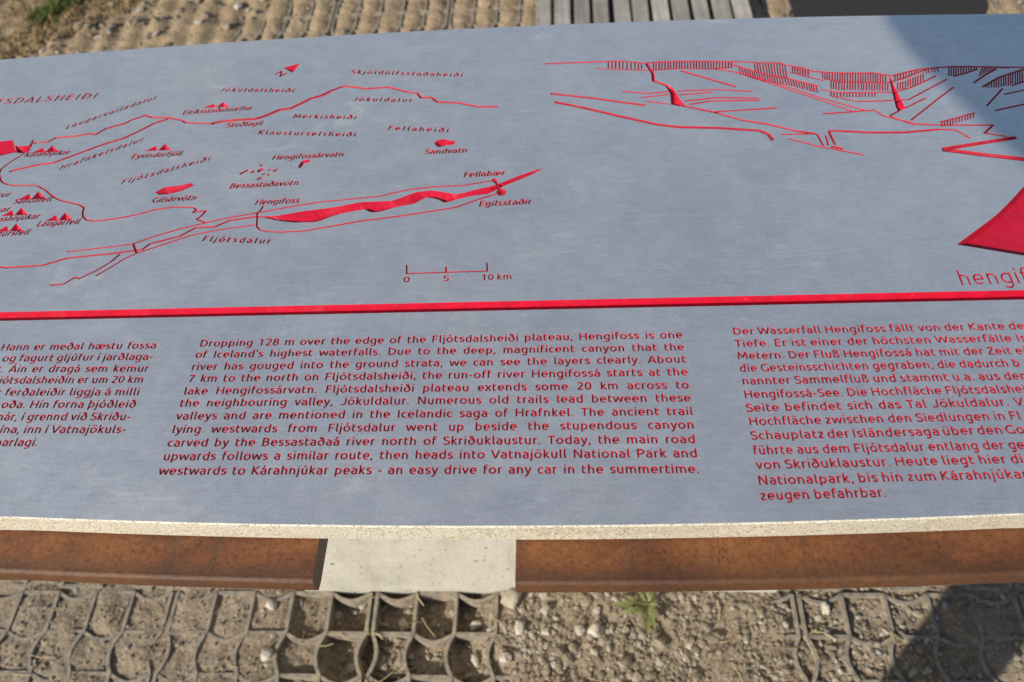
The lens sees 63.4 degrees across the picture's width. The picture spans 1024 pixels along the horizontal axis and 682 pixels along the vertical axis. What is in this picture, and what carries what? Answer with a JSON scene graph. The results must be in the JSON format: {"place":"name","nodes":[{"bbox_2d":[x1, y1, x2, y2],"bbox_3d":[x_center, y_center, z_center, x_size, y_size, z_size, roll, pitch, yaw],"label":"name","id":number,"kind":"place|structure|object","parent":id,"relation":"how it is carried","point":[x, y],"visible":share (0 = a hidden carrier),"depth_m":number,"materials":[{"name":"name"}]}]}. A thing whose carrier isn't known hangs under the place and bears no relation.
{"place":"outdoors","nodes":[
{"label":"outdoors","id":0,"kind":"place"},
{"bbox_2d":[21,0,90,30],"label":"green grass","id":1,"kind":"structure","parent":0,"point":[46,10],"depth_m":2.50,"materials":[{"name":"green plant"}]},
{"bbox_2d":[0,0,140,59],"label":"dry grass","id":2,"kind":"structure","parent":0,"point":[36,49],"depth_m":2.47,"materials":[{"name":"beige plant"}]},
{"bbox_2d":[0,0,1023,681],"bbox_3d":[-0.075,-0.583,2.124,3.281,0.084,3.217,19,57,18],"label":"loose gravel","id":3,"kind":"structure","parent":0,"point":[660,642],"depth_m":1.32,"materials":[{"name":"grey gravel"}]},
{"bbox_2d":[0,590,173,681],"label":"paving grid","id":4,"kind":"object","parent":3,"relation":"on","point":[108,674],"visible":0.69,"depth_m":1.39,"materials":[{"name":"grey plastic"}]},
{"bbox_2d":[0,580,175,588],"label":"paving grid","id":5,"kind":"object","parent":3,"relation":"on","point":[27,583],"visible":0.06,"depth_m":1.44,"materials":[{"name":"grey plastic"}]},
{"bbox_2d":[152,591,374,681],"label":"paving grid","id":6,"kind":"object","parent":3,"relation":"on","point":[362,638],"visible":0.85,"depth_m":1.36,"materials":[{"name":"grey plastic"}]},
{"bbox_2d":[261,648,273,661],"bbox_3d":[-0.397,0.509,1.343,0.021,0.017,0.021,-1,53,4],"label":"stone","id":7,"kind":"object","parent":3,"relation":"on","point":[266,655],"visible":1,"depth_m":1.34,"materials":[{"name":"beige stone"}]},
{"bbox_2d":[265,600,276,610],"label":"stone","id":8,"kind":"object","parent":3,"relation":"on","point":[271,604],"visible":1,"depth_m":1.39,"materials":[{"name":"beige stone"}]},
{"bbox_2d":[215,17,332,41],"bbox_3d":[-0.705,-0.808,2.377,0.342,0.041,0.342,-1,53,4],"label":"paving grid","id":9,"kind":"object","parent":3,"relation":"on","point":[282,34],"visible":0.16,"depth_m":2.43,"materials":[{"name":"grey concrete"}]},
{"bbox_2d":[244,0,336,18],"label":"paving grid","id":10,"kind":"object","parent":3,"relation":"on","point":[313,4],"visible":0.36,"depth_m":2.48,"materials":[{"name":"grey concrete"}]},
{"bbox_2d":[330,11,448,35],"bbox_3d":[-0.359,-0.815,2.353,0.342,0.041,0.342,-1,53,4],"label":"paving grid","id":11,"kind":"object","parent":3,"relation":"on","point":[377,28],"visible":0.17,"depth_m":2.41,"materials":[{"name":"grey concrete"}]},
{"bbox_2d":[335,0,450,16],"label":"paving grid","id":12,"kind":"object","parent":3,"relation":"on","point":[359,3],"visible":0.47,"depth_m":2.46,"materials":[{"name":"grey concrete"}]},
{"bbox_2d":[398,618,410,631],"bbox_3d":[-0.180,0.475,1.382,0.016,0.020,0.025,-29,56,-16],"label":"stone","id":13,"kind":"object","parent":3,"relation":"on","point":[404,628],"visible":0.88,"depth_m":1.38,"materials":[{"name":"stone"}]},
{"bbox_2d":[364,592,576,681],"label":"paving grid","id":14,"kind":"object","parent":3,"relation":"on","point":[458,599],"visible":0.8,"depth_m":1.35,"materials":[{"name":"grey plastic"}]},
{"bbox_2d":[471,654,479,666],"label":"stone","id":15,"kind":"object","parent":3,"relation":"on","point":[475,660],"visible":1,"depth_m":1.33,"materials":[{"name":"beige stone"}]},
{"bbox_2d":[469,620,482,631],"bbox_3d":[-0.060,0.469,1.367,0.023,0.017,0.016,-19,54,-10],"label":"stone","id":16,"kind":"object","parent":3,"relation":"on","point":[475,625],"visible":1,"depth_m":1.36,"materials":[{"name":"grey stone"}]},
{"bbox_2d":[448,7,535,28],"bbox_3d":[-0.014,-0.821,2.328,0.342,0.041,0.342,-1,53,4],"label":"paving grid","id":17,"kind":"object","parent":3,"relation":"on","point":[495,24],"visible":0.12,"depth_m":2.39,"materials":[{"name":"grey concrete"}]},
{"bbox_2d":[450,0,553,10],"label":"paving grid","id":18,"kind":"object","parent":3,"relation":"on","point":[476,8],"visible":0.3,"depth_m":2.43,"materials":[{"name":"grey concrete"}]},
{"bbox_2d":[499,652,512,662],"bbox_3d":[-0.009,0.502,1.312,0.022,0.018,0.015,-1,53,4],"label":"stone","id":19,"kind":"object","parent":3,"relation":"on","point":[505,657],"visible":1,"depth_m":1.31,"materials":[{"name":"beige stone"}]},
{"bbox_2d":[500,588,521,608],"bbox_3d":[0.000,0.424,1.365,0.026,0.028,0.032,22,58,20],"label":"stone","id":20,"kind":"object","parent":3,"relation":"on","point":[511,598],"visible":0.94,"depth_m":1.35,"materials":[{"name":"beige stone"}]},
{"bbox_2d":[0,14,1023,596],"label":"information sign","id":21,"kind":"object","parent":3,"relation":"on","point":[680,306],"visible":1,"depth_m":0.65,"materials":[{"name":"metal"}]},
{"bbox_2d":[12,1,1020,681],"bbox_3d":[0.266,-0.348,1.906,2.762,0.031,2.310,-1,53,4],"label":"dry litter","id":22,"kind":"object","parent":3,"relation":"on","point":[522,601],"visible":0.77,"depth_m":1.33,"materials":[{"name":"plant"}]},
{"bbox_2d":[515,620,524,634],"bbox_3d":[0.013,0.463,1.337,0.017,0.013,0.024,-1,53,4],"label":"stone","id":23,"kind":"object","parent":3,"relation":"on","point":[519,627],"visible":1,"depth_m":1.33,"materials":[{"name":"beige stone"}]},
{"bbox_2d":[540,604,551,615],"bbox_3d":[0.055,0.439,1.352,0.017,0.015,0.015,-36,58,-20],"label":"stone","id":24,"kind":"object","parent":3,"relation":"on","point":[545,609],"visible":1,"depth_m":1.35,"materials":[{"name":"beige stone"}]},
{"bbox_2d":[542,627,549,635],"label":"stone","id":25,"kind":"object","parent":3,"relation":"on","point":[546,631],"visible":1,"depth_m":1.32,"materials":[{"name":"beige stone"}]},
{"bbox_2d":[587,622,604,637],"bbox_3d":[0.134,0.464,1.324,0.024,0.023,0.023,33,62,25],"label":"stone","id":26,"kind":"object","parent":3,"relation":"on","point":[596,630],"visible":1,"depth_m":1.32,"materials":[{"name":"beige stone"}]},
{"bbox_2d":[571,2,649,23],"bbox_3d":[0.331,-0.828,2.304,0.342,0.041,0.342,-1,53,4],"label":"paving grid","id":27,"kind":"object","parent":3,"relation":"on","point":[591,7],"visible":0.01,"depth_m":2.36,"materials":[{"name":"grey concrete"}]},
{"bbox_2d":[610,592,659,637],"bbox_3d":[0.209,0.423,1.323,0.081,0.061,0.069,37,64,27],"label":"weed","id":28,"kind":"object","parent":3,"relation":"on","point":[636,605],"visible":0.93,"depth_m":1.32,"materials":[{"name":"green plant"}]},
{"bbox_2d":[536,0,752,25],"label":"slatted walkway","id":29,"kind":"structure","parent":3,"relation":"on","point":[720,9],"depth_m":2.27,"materials":[{"name":"grey wood"}]},
{"bbox_2d":[631,592,808,681],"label":"paving grid","id":30,"kind":"object","parent":3,"relation":"on","point":[796,637],"visible":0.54,"depth_m":1.31,"materials":[{"name":"grey plastic"}]},
{"bbox_2d":[689,0,791,18],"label":"paving grid","id":31,"kind":"object","parent":3,"relation":"on","point":[765,11],"visible":0.07,"depth_m":2.32,"materials":[{"name":"grey concrete"}]},
{"bbox_2d":[821,601,829,614],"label":"stone","id":32,"kind":"object","parent":3,"relation":"on","point":[825,607],"visible":1,"depth_m":1.32,"materials":[{"name":"beige stone"}]},
{"bbox_2d":[789,0,987,16],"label":"asphalt patch","id":33,"kind":"object","parent":3,"relation":"on","point":[813,8],"visible":0.28,"depth_m":2.27,"materials":[{"name":"grey asphalt"}]},
{"bbox_2d":[796,583,1012,591],"bbox_3d":[0.637,0.276,1.453,0.342,0.041,0.342,-1,53,4],"label":"paving grid","id":34,"kind":"object","parent":3,"relation":"on","point":[966,587],"visible":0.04,"depth_m":1.34,"materials":[{"name":"grey plastic"}]},
{"bbox_2d":[796,593,1023,681],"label":"paving grid","id":35,"kind":"object","parent":3,"relation":"on","point":[848,637],"visible":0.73,"depth_m":1.30,"materials":[{"name":"grey plastic"}]},
{"bbox_2d":[993,0,1023,13],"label":"paving grid","id":36,"kind":"object","parent":3,"relation":"on","point":[998,8],"visible":0.1,"depth_m":2.25,"materials":[{"name":"grey concrete"}]},
{"bbox_2d":[1014,583,1023,590],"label":"paving grid","id":37,"kind":"object","parent":3,"relation":"on","point":[1018,586],"visible":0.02,"depth_m":1.33,"materials":[{"name":"grey plastic"}]},
{"bbox_2d":[1018,594,1023,612],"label":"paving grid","id":38,"kind":"object","parent":3,"relation":"on","point":[1021,597],"visible":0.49,"depth_m":1.31,"materials":[{"name":"grey plastic"}]}
]}

